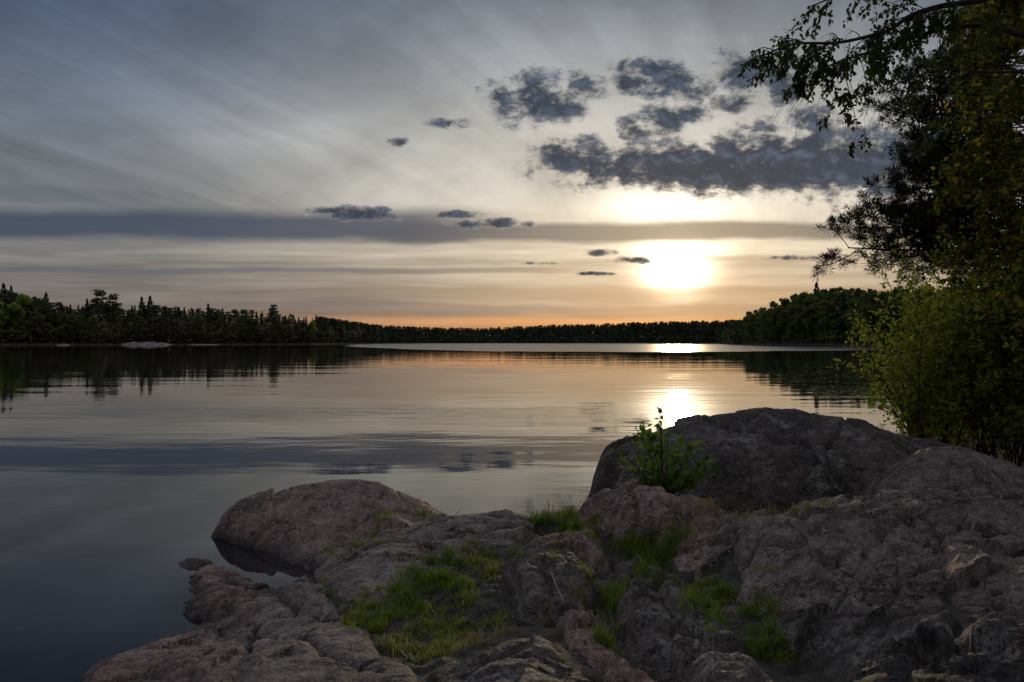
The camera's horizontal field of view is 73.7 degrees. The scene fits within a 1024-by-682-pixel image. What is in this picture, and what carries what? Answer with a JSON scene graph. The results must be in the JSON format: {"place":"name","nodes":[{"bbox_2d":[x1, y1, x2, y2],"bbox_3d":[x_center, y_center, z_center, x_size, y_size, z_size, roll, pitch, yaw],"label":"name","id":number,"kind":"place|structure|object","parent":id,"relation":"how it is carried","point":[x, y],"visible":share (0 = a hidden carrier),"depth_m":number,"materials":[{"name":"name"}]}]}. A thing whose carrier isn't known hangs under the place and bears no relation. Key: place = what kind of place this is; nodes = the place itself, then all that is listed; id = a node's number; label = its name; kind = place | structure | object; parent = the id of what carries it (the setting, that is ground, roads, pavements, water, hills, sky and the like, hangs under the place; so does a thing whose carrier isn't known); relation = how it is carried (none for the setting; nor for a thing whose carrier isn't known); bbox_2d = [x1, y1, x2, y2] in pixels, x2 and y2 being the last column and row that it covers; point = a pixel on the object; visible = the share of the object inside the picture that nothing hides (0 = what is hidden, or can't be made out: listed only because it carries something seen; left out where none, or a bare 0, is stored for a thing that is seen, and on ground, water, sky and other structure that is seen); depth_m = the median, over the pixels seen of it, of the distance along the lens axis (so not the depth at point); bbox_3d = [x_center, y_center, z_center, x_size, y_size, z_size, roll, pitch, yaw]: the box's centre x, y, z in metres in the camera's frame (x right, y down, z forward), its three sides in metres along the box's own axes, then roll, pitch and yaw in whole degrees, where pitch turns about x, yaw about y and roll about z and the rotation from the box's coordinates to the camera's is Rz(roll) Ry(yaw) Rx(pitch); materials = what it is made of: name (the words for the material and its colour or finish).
{"place":"outdoors","nodes":[
{"label":"outdoors","id":0,"kind":"place"},
{"bbox_2d":[0,339,926,346],"bbox_3d":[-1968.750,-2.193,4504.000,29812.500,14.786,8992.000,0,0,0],"label":"ground","id":1,"kind":"structure","parent":0,"point":[785,343],"depth_m":387.98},
{"bbox_2d":[0,301,5,333],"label":"birch tree","id":2,"kind":"object","parent":1,"relation":"on","point":[2,312],"visible":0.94,"depth_m":350.03,"materials":[{"name":"green plant"}]},
{"bbox_2d":[0,283,7,316],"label":"spruce tree","id":3,"kind":"object","parent":1,"relation":"on","point":[3,288],"visible":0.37,"depth_m":375.67,"materials":[{"name":"green plant"}]},
{"bbox_2d":[0,293,13,309],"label":"pine tree","id":4,"kind":"object","parent":1,"relation":"on","point":[5,298],"visible":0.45,"depth_m":364.42,"materials":[{"name":"green plant"}]},
{"bbox_2d":[3,308,19,341],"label":"birch tree","id":5,"kind":"object","parent":1,"relation":"on","point":[9,311],"visible":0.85,"depth_m":353.37,"materials":[{"name":"green plant"}]},
{"bbox_2d":[2,302,25,341],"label":"birch tree","id":6,"kind":"object","parent":1,"relation":"on","point":[13,306],"visible":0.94,"depth_m":353.73,"materials":[{"name":"green plant"}]},
{"bbox_2d":[6,292,24,318],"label":"pine tree","id":7,"kind":"object","parent":1,"relation":"on","point":[13,295],"visible":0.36,"depth_m":368.60,"materials":[{"name":"green plant"}]},
{"bbox_2d":[12,309,27,340],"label":"birch tree","id":8,"kind":"object","parent":1,"relation":"on","point":[23,320],"visible":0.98,"depth_m":354.94,"materials":[{"name":"green plant"}]},
{"bbox_2d":[16,293,30,322],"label":"birch tree","id":9,"kind":"object","parent":1,"relation":"on","point":[24,299],"visible":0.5,"depth_m":366.54,"materials":[{"name":"green plant"}]},
{"bbox_2d":[26,312,38,342],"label":"budding tree","id":10,"kind":"object","parent":1,"relation":"on","point":[36,316],"visible":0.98,"depth_m":357.71,"materials":[{"name":"green plant"}]},
{"bbox_2d":[27,311,44,342],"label":"budding tree","id":11,"kind":"object","parent":1,"relation":"on","point":[41,317],"visible":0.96,"depth_m":358.49,"materials":[{"name":"green plant"}]},
{"bbox_2d":[33,297,46,307],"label":"pine tree","id":12,"kind":"object","parent":1,"relation":"on","point":[43,300],"visible":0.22,"depth_m":382.88,"materials":[{"name":"green plant"}]},
{"bbox_2d":[38,311,52,340],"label":"birch tree","id":13,"kind":"object","parent":1,"relation":"on","point":[46,315],"visible":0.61,"depth_m":367.92,"materials":[{"name":"green plant"}]},
{"bbox_2d":[38,302,53,324],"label":"pine tree","id":14,"kind":"object","parent":1,"relation":"on","point":[44,309],"visible":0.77,"depth_m":368.04,"materials":[{"name":"green plant"}]},
{"bbox_2d":[50,310,61,341],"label":"spruce tree","id":15,"kind":"object","parent":1,"relation":"on","point":[55,323],"visible":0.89,"depth_m":368.57,"materials":[{"name":"green plant"}]},
{"bbox_2d":[58,313,69,342],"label":"birch tree","id":16,"kind":"object","parent":1,"relation":"on","point":[64,316],"visible":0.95,"depth_m":367.50,"materials":[{"name":"green plant"}]},
{"bbox_2d":[83,298,90,321],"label":"spruce tree","id":17,"kind":"object","parent":1,"relation":"on","point":[86,304],"visible":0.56,"depth_m":397.65,"materials":[{"name":"green plant"}]},
{"bbox_2d":[85,315,98,334],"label":"birch tree","id":18,"kind":"object","parent":1,"relation":"on","point":[92,320],"visible":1,"depth_m":373.25,"materials":[{"name":"green plant"}]},
{"bbox_2d":[85,289,109,318],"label":"pine tree","id":19,"kind":"object","parent":1,"relation":"on","point":[97,301],"visible":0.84,"depth_m":400.58,"materials":[{"name":"green plant"}]},
{"bbox_2d":[88,307,107,325],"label":"pine tree","id":20,"kind":"object","parent":1,"relation":"on","point":[96,310],"visible":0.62,"depth_m":390.06,"materials":[{"name":"green plant"}]},
{"bbox_2d":[102,293,123,318],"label":"pine tree","id":21,"kind":"object","parent":1,"relation":"on","point":[113,303],"visible":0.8,"depth_m":402.94,"materials":[{"name":"green plant"}]},
{"bbox_2d":[110,305,115,324],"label":"spruce tree","id":22,"kind":"object","parent":1,"relation":"on","point":[113,315],"visible":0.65,"depth_m":397.05,"materials":[{"name":"green plant"}]},
{"bbox_2d":[119,310,130,329],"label":"pine tree","id":23,"kind":"object","parent":1,"relation":"on","point":[126,320],"visible":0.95,"depth_m":383.73,"materials":[{"name":"green plant"}]},
{"bbox_2d":[126,309,138,339],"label":"spruce tree","id":24,"kind":"object","parent":1,"relation":"on","point":[132,314],"visible":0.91,"depth_m":384.26,"materials":[{"name":"green plant"}]},
{"bbox_2d":[135,318,146,333],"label":"birch tree","id":25,"kind":"object","parent":1,"relation":"on","point":[142,320],"visible":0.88,"depth_m":386.25,"materials":[{"name":"green plant"}]},
{"bbox_2d":[138,304,150,318],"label":"pine tree","id":26,"kind":"object","parent":1,"relation":"on","point":[143,310],"visible":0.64,"depth_m":405.80,"materials":[{"name":"green plant"}]},
{"bbox_2d":[122,342,170,344],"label":"shore rock","id":27,"kind":"object","parent":1,"relation":"on","point":[143,343],"visible":0.82,"depth_m":376.21,"materials":[{"name":"grey stone"}]},
{"bbox_2d":[141,305,153,341],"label":"spruce tree","id":28,"kind":"object","parent":1,"relation":"on","point":[148,315],"visible":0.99,"depth_m":386.01,"materials":[{"name":"green plant"}]},
{"bbox_2d":[145,295,153,318],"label":"spruce tree","id":29,"kind":"object","parent":1,"relation":"on","point":[150,301],"visible":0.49,"depth_m":410.65,"materials":[{"name":"green plant"}]},
{"bbox_2d":[151,305,164,321],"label":"pine tree","id":30,"kind":"object","parent":1,"relation":"on","point":[156,307],"visible":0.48,"depth_m":401.63,"materials":[{"name":"green plant"}]},
{"bbox_2d":[159,309,176,341],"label":"pine tree","id":31,"kind":"object","parent":1,"relation":"on","point":[168,312],"visible":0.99,"depth_m":389.86,"materials":[{"name":"green plant"}]},
{"bbox_2d":[0,312,379,342],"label":"undergrowth","id":32,"kind":"object","parent":1,"relation":"on","point":[109,334],"visible":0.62,"depth_m":391.68,"materials":[{"name":"green plant"}]},
{"bbox_2d":[185,317,198,341],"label":"budding tree","id":33,"kind":"object","parent":1,"relation":"on","point":[191,326],"visible":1,"depth_m":397.04,"materials":[{"name":"green plant"}]},
{"bbox_2d":[193,314,204,341],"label":"pine tree","id":34,"kind":"object","parent":1,"relation":"on","point":[198,320],"visible":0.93,"depth_m":401.06,"materials":[{"name":"green plant"}]},
{"bbox_2d":[206,308,218,323],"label":"pine tree","id":35,"kind":"object","parent":1,"relation":"on","point":[210,313],"visible":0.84,"depth_m":426.18,"materials":[{"name":"green plant"}]},
{"bbox_2d":[219,315,228,342],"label":"spruce tree","id":36,"kind":"object","parent":1,"relation":"on","point":[224,324],"visible":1,"depth_m":412.57,"materials":[{"name":"green plant"}]},
{"bbox_2d":[226,308,241,319],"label":"pine tree","id":37,"kind":"object","parent":1,"relation":"on","point":[233,312],"visible":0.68,"depth_m":458.94,"materials":[{"name":"green plant"}]},
{"bbox_2d":[232,310,252,341],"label":"pine tree","id":38,"kind":"object","parent":1,"relation":"on","point":[245,319],"visible":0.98,"depth_m":419.36,"materials":[{"name":"green plant"}]},
{"bbox_2d":[248,319,259,341],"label":"birch tree","id":39,"kind":"object","parent":1,"relation":"on","point":[253,321],"visible":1,"depth_m":423.16,"materials":[{"name":"green plant"}]},
{"bbox_2d":[268,304,278,321],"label":"pine tree","id":40,"kind":"object","parent":1,"relation":"on","point":[273,308],"visible":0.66,"depth_m":459.09,"materials":[{"name":"green plant"}]},
{"bbox_2d":[270,316,282,332],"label":"pine tree","id":41,"kind":"object","parent":1,"relation":"on","point":[276,322],"visible":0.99,"depth_m":437.48,"materials":[{"name":"green plant"}]},
{"bbox_2d":[282,317,292,341],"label":"spruce tree","id":42,"kind":"object","parent":1,"relation":"on","point":[289,327],"visible":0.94,"depth_m":446.24,"materials":[{"name":"green plant"}]},
{"bbox_2d":[308,321,316,338],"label":"birch tree","id":43,"kind":"object","parent":1,"relation":"on","point":[311,324],"visible":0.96,"depth_m":457.19,"materials":[{"name":"green plant"}]},
{"bbox_2d":[320,318,330,342],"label":"pine tree","id":44,"kind":"object","parent":1,"relation":"on","point":[325,324],"visible":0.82,"depth_m":475.40,"materials":[{"name":"green plant"}]},
{"bbox_2d":[319,330,741,343],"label":"undergrowth","id":45,"kind":"object","parent":1,"relation":"on","point":[635,337],"visible":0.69,"depth_m":685.08,"materials":[{"name":"green plant"}]},
{"bbox_2d":[317,317,747,342],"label":"distant wood","id":46,"kind":"object","parent":1,"relation":"on","point":[685,328],"visible":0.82,"depth_m":690.76,"materials":[{"name":"green plant"}]},
{"bbox_2d":[728,321,737,344],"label":"broadleaf tree","id":47,"kind":"object","parent":1,"relation":"on","point":[734,328],"visible":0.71,"depth_m":426.00,"materials":[{"name":"green plant"}]},
{"bbox_2d":[743,314,755,342],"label":"birch tree","id":48,"kind":"object","parent":1,"relation":"on","point":[747,327],"visible":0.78,"depth_m":389.87,"materials":[{"name":"green plant"}]},
{"bbox_2d":[749,309,763,327],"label":"broadleaf tree","id":49,"kind":"object","parent":1,"relation":"on","point":[758,318],"visible":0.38,"depth_m":387.67,"materials":[{"name":"green plant"}]},
{"bbox_2d":[759,307,767,328],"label":"birch tree","id":50,"kind":"object","parent":1,"relation":"on","point":[761,311],"visible":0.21,"depth_m":370.40,"materials":[{"name":"green plant"}]},
{"bbox_2d":[756,307,776,341],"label":"broadleaf tree","id":51,"kind":"object","parent":1,"relation":"on","point":[765,316],"visible":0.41,"depth_m":355.87,"materials":[{"name":"green plant"}]},
{"bbox_2d":[766,306,781,342],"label":"broadleaf tree","id":52,"kind":"object","parent":1,"relation":"on","point":[769,319],"visible":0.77,"depth_m":344.74,"materials":[{"name":"green plant"}]},
{"bbox_2d":[771,305,786,333],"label":"broadleaf tree","id":53,"kind":"object","parent":1,"relation":"on","point":[779,309],"visible":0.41,"depth_m":343.88,"materials":[{"name":"green plant"}]},
{"bbox_2d":[776,298,794,326],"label":"broadleaf tree","id":54,"kind":"object","parent":1,"relation":"on","point":[785,301],"visible":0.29,"depth_m":342.41,"materials":[{"name":"green plant"}]},
{"bbox_2d":[786,291,808,328],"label":"broadleaf tree","id":55,"kind":"object","parent":1,"relation":"on","point":[802,296],"visible":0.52,"depth_m":325.85,"materials":[{"name":"green plant"}]},
{"bbox_2d":[794,306,806,342],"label":"budding tree","id":56,"kind":"object","parent":1,"relation":"on","point":[798,317],"visible":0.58,"depth_m":315.74,"materials":[{"name":"green plant"}]},
{"bbox_2d":[802,291,826,338],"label":"broadleaf tree","id":57,"kind":"object","parent":1,"relation":"on","point":[812,306],"visible":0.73,"depth_m":304.84,"materials":[{"name":"green plant"}]},
{"bbox_2d":[814,300,836,342],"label":"birch tree","id":58,"kind":"object","parent":1,"relation":"on","point":[823,320],"visible":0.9,"depth_m":292.96,"materials":[{"name":"green plant"}]},
{"bbox_2d":[823,287,838,314],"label":"broadleaf tree","id":59,"kind":"object","parent":1,"relation":"on","point":[831,293],"visible":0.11,"depth_m":305.72,"materials":[{"name":"green plant"}]},
{"bbox_2d":[718,315,947,343],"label":"undergrowth","id":60,"kind":"object","parent":1,"relation":"on","point":[806,336],"visible":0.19,"depth_m":307.82,"materials":[{"name":"green plant"}]},
{"bbox_2d":[832,291,850,341],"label":"spruce tree","id":61,"kind":"object","parent":1,"relation":"on","point":[843,298],"visible":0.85,"depth_m":283.43,"materials":[{"name":"green plant"}]},
{"bbox_2d":[829,291,858,329],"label":"broadleaf tree","id":62,"kind":"object","parent":1,"relation":"on","point":[839,295],"visible":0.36,"depth_m":286.17,"materials":[{"name":"green plant"}]},
{"bbox_2d":[841,299,861,342],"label":"birch tree","id":63,"kind":"object","parent":1,"relation":"on","point":[852,302],"visible":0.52,"depth_m":272.62,"materials":[{"name":"green plant"}]},
{"bbox_2d":[846,290,862,325],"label":"broadleaf tree","id":64,"kind":"object","parent":1,"relation":"on","point":[849,296],"visible":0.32,"depth_m":283.83,"materials":[{"name":"green plant"}]},
{"bbox_2d":[856,299,878,329],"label":"birch tree","id":65,"kind":"object","parent":1,"relation":"on","point":[866,303],"visible":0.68,"depth_m":263.42,"materials":[{"name":"green plant"}]},
{"bbox_2d":[858,288,877,322],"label":"birch tree","id":66,"kind":"object","parent":1,"relation":"on","point":[865,295],"visible":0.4,"depth_m":268.11,"materials":[{"name":"green plant"}]},
{"bbox_2d":[857,291,882,331],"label":"broadleaf tree","id":67,"kind":"object","parent":1,"relation":"on","point":[869,308],"visible":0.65,"depth_m":261.83,"materials":[{"name":"green plant"}]},
{"bbox_2d":[873,290,891,342],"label":"broadleaf tree","id":68,"kind":"object","parent":1,"relation":"on","point":[883,295],"visible":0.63,"depth_m":256.40,"materials":[{"name":"green plant"}]},
{"bbox_2d":[884,288,902,339],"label":"spruce tree","id":69,"kind":"object","parent":1,"relation":"on","point":[895,308],"visible":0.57,"depth_m":250.41,"materials":[{"name":"green plant"}]},
{"bbox_2d":[902,289,923,306],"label":"broadleaf tree","id":70,"kind":"object","parent":1,"relation":"on","point":[916,292],"visible":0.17,"depth_m":247.23,"materials":[{"name":"green plant"}]},
{"bbox_2d":[0,343,939,681],"bbox_3d":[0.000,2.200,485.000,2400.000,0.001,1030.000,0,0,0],"label":"lake water","id":71,"kind":"structure","parent":0,"point":[130,475],"depth_m":16.24,"materials":[{"name":"black liquid"}]},
{"bbox_2d":[211,479,448,565],"bbox_3d":[-1.784,2.147,7.706,3.760,1.046,2.832,0,0,0],"label":"boulder","id":72,"kind":"object","parent":71,"relation":"in","point":[302,525],"visible":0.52,"depth_m":7.46,"materials":[{"name":"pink stone"}]},
{"bbox_2d":[587,407,985,514],"bbox_3d":[3.795,1.770,8.613,6.406,1.801,3.645,0,0,0],"label":"boulder","id":73,"kind":"object","parent":71,"relation":"in","point":[778,458],"visible":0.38,"depth_m":8.25,"materials":[{"name":"stone"}]},
{"bbox_2d":[762,358,909,398],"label":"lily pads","id":74,"kind":"object","parent":71,"relation":"on","point":[833,386],"visible":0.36,"depth_m":32.19,"materials":[{"name":"green plant"}]},
{"bbox_2d":[0,0,1023,335],"label":"sky","id":75,"kind":"structure","parent":0,"point":[446,164],"materials":[{"name":"grey"}]},
{"bbox_2d":[245,512,1023,681],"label":"shore ground","id":76,"kind":"structure","parent":0,"point":[492,599],"depth_m":4.57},
{"bbox_2d":[81,597,260,681],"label":"bedrock slab","id":77,"kind":"structure","parent":76,"relation":"on","point":[211,651],"depth_m":4.41,"materials":[{"name":"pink stone"}]},
{"bbox_2d":[178,558,283,621],"bbox_3d":[-2.798,2.348,6.146,1.818,0.645,2.509,0,0,0],"label":"rock","id":78,"kind":"object","parent":76,"relation":"on","point":[221,592],"visible":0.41,"depth_m":5.74,"materials":[{"name":"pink stone"}]},
{"bbox_2d":[237,564,417,681],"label":"bedrock slab","id":79,"kind":"structure","parent":76,"relation":"on","point":[303,646],"depth_m":4.26,"materials":[{"name":"stone"}]},
{"bbox_2d":[310,509,535,612],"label":"bedrock slab","id":80,"kind":"structure","parent":76,"relation":"on","point":[369,566],"depth_m":6.23,"materials":[{"name":"stone"}]},
{"bbox_2d":[440,635,591,681],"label":"bedrock slab","id":81,"kind":"structure","parent":76,"relation":"on","point":[533,658],"depth_m":3.41,"materials":[{"name":"stone"}]},
{"bbox_2d":[497,539,597,624],"bbox_3d":[0.234,1.905,5.048,0.917,0.648,1.520,0,0,0],"label":"fractured rock","id":82,"kind":"object","parent":76,"relation":"on","point":[526,583],"visible":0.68,"depth_m":4.75,"materials":[{"name":"stone"}]},
{"bbox_2d":[544,498,580,525],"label":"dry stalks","id":83,"kind":"object","parent":76,"relation":"on","point":[553,509],"visible":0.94,"depth_m":6.96,"materials":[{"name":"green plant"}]},
{"bbox_2d":[522,527,610,575],"bbox_3d":[0.444,1.952,5.963,0.947,0.615,1.633,0,0,0],"label":"fractured rock","id":84,"kind":"object","parent":76,"relation":"on","point":[596,561],"visible":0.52,"depth_m":5.70,"materials":[{"name":"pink stone"}]},
{"bbox_2d":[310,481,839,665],"bbox_3d":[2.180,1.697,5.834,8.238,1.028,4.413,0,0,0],"label":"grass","id":85,"kind":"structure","parent":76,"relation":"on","point":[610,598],"depth_m":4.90,"materials":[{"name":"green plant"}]},
{"bbox_2d":[556,609,656,681],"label":"fractured rock","id":86,"kind":"object","parent":76,"relation":"on","point":[609,664],"visible":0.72,"depth_m":3.73,"materials":[{"name":"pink stone"}]},
{"bbox_2d":[575,479,726,582],"bbox_3d":[1.159,1.792,6.195,1.819,0.903,1.719,0,0,31],"label":"rock outcrop","id":87,"kind":"object","parent":76,"relation":"on","point":[633,504],"visible":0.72,"depth_m":6.02,"materials":[{"name":"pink stone"}]},
{"bbox_2d":[609,407,721,496],"bbox_3d":[1.640,1.338,7.223,1.270,1.352,0.704,0,0,0],"label":"sapling","id":88,"kind":"object","parent":76,"relation":"on","point":[667,479],"visible":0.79,"depth_m":7.20,"materials":[{"name":"green plant"}]},
{"bbox_2d":[611,556,773,681],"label":"fractured rock","id":89,"kind":"object","parent":76,"relation":"on","point":[662,644],"visible":0.74,"depth_m":3.76,"materials":[{"name":"stone"}]},
{"bbox_2d":[693,487,1023,623],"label":"rock outcrop","id":90,"kind":"object","parent":76,"relation":"on","point":[863,550],"visible":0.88,"depth_m":4.60,"materials":[{"name":"stone"}]},
{"bbox_2d":[753,602,1023,681],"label":"rock outcrop","id":91,"kind":"object","parent":76,"relation":"on","point":[869,642],"visible":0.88,"depth_m":3.38,"materials":[{"name":"stone"}]},
{"bbox_2d":[861,446,1023,494],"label":"boulder","id":92,"kind":"object","parent":76,"relation":"on","point":[958,469],"visible":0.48,"depth_m":7.08,"materials":[{"name":"stone"}]},
{"bbox_2d":[908,375,1023,467],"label":"bank","id":93,"kind":"structure","parent":0,"point":[999,455],"depth_m":11.95,"materials":[{"name":"green plant"}]},
{"bbox_2d":[736,0,1023,162],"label":"birch tree","id":94,"kind":"object","parent":93,"relation":"on","point":[874,53],"visible":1,"depth_m":6.64,"materials":[{"name":"green plant"}]},
{"bbox_2d":[877,413,923,438],"bbox_3d":[5.309,1.540,9.496,0.856,1.025,0.933,0,0,-25],"label":"willow shrub","id":95,"kind":"object","parent":93,"relation":"on","point":[908,432],"visible":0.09,"depth_m":9.36,"materials":[{"name":"green plant"}]},
{"bbox_2d":[811,30,1023,432],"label":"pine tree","id":96,"kind":"object","parent":93,"relation":"on","point":[894,212],"visible":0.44,"depth_m":12.57,"materials":[{"name":"green plant"}]},
{"bbox_2d":[828,269,1020,447],"bbox_3d":[5.937,0.407,9.757,2.338,2.899,2.185,0,0,-33],"label":"alder shrub","id":97,"kind":"object","parent":93,"relation":"on","point":[911,406],"visible":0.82,"depth_m":9.52,"materials":[{"name":"green plant"}]},
{"bbox_2d":[856,224,1023,454],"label":"alder shrub","id":98,"kind":"object","parent":93,"relation":"on","point":[903,306],"visible":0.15,"depth_m":10.00,"materials":[{"name":"green plant"}]},
{"bbox_2d":[882,0,1023,318],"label":"birch tree","id":99,"kind":"object","parent":93,"relation":"on","point":[964,137],"visible":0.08,"depth_m":12.51,"materials":[{"name":"green plant"}]},
{"bbox_2d":[909,253,1023,466],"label":"alder shrub","id":100,"kind":"object","parent":93,"relation":"on","point":[1014,429],"visible":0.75,"depth_m":9.13,"materials":[{"name":"green plant"}]},
{"bbox_2d":[922,0,1023,382],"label":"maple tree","id":101,"kind":"object","parent":93,"relation":"on","point":[1010,97],"visible":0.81,"depth_m":9.80,"materials":[{"name":"green plant"}]},
{"bbox_2d":[945,298,1023,450],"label":"alder shrub","id":102,"kind":"object","parent":93,"relation":"on","point":[1006,379],"visible":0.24,"depth_m":9.17,"materials":[{"name":"green plant"}]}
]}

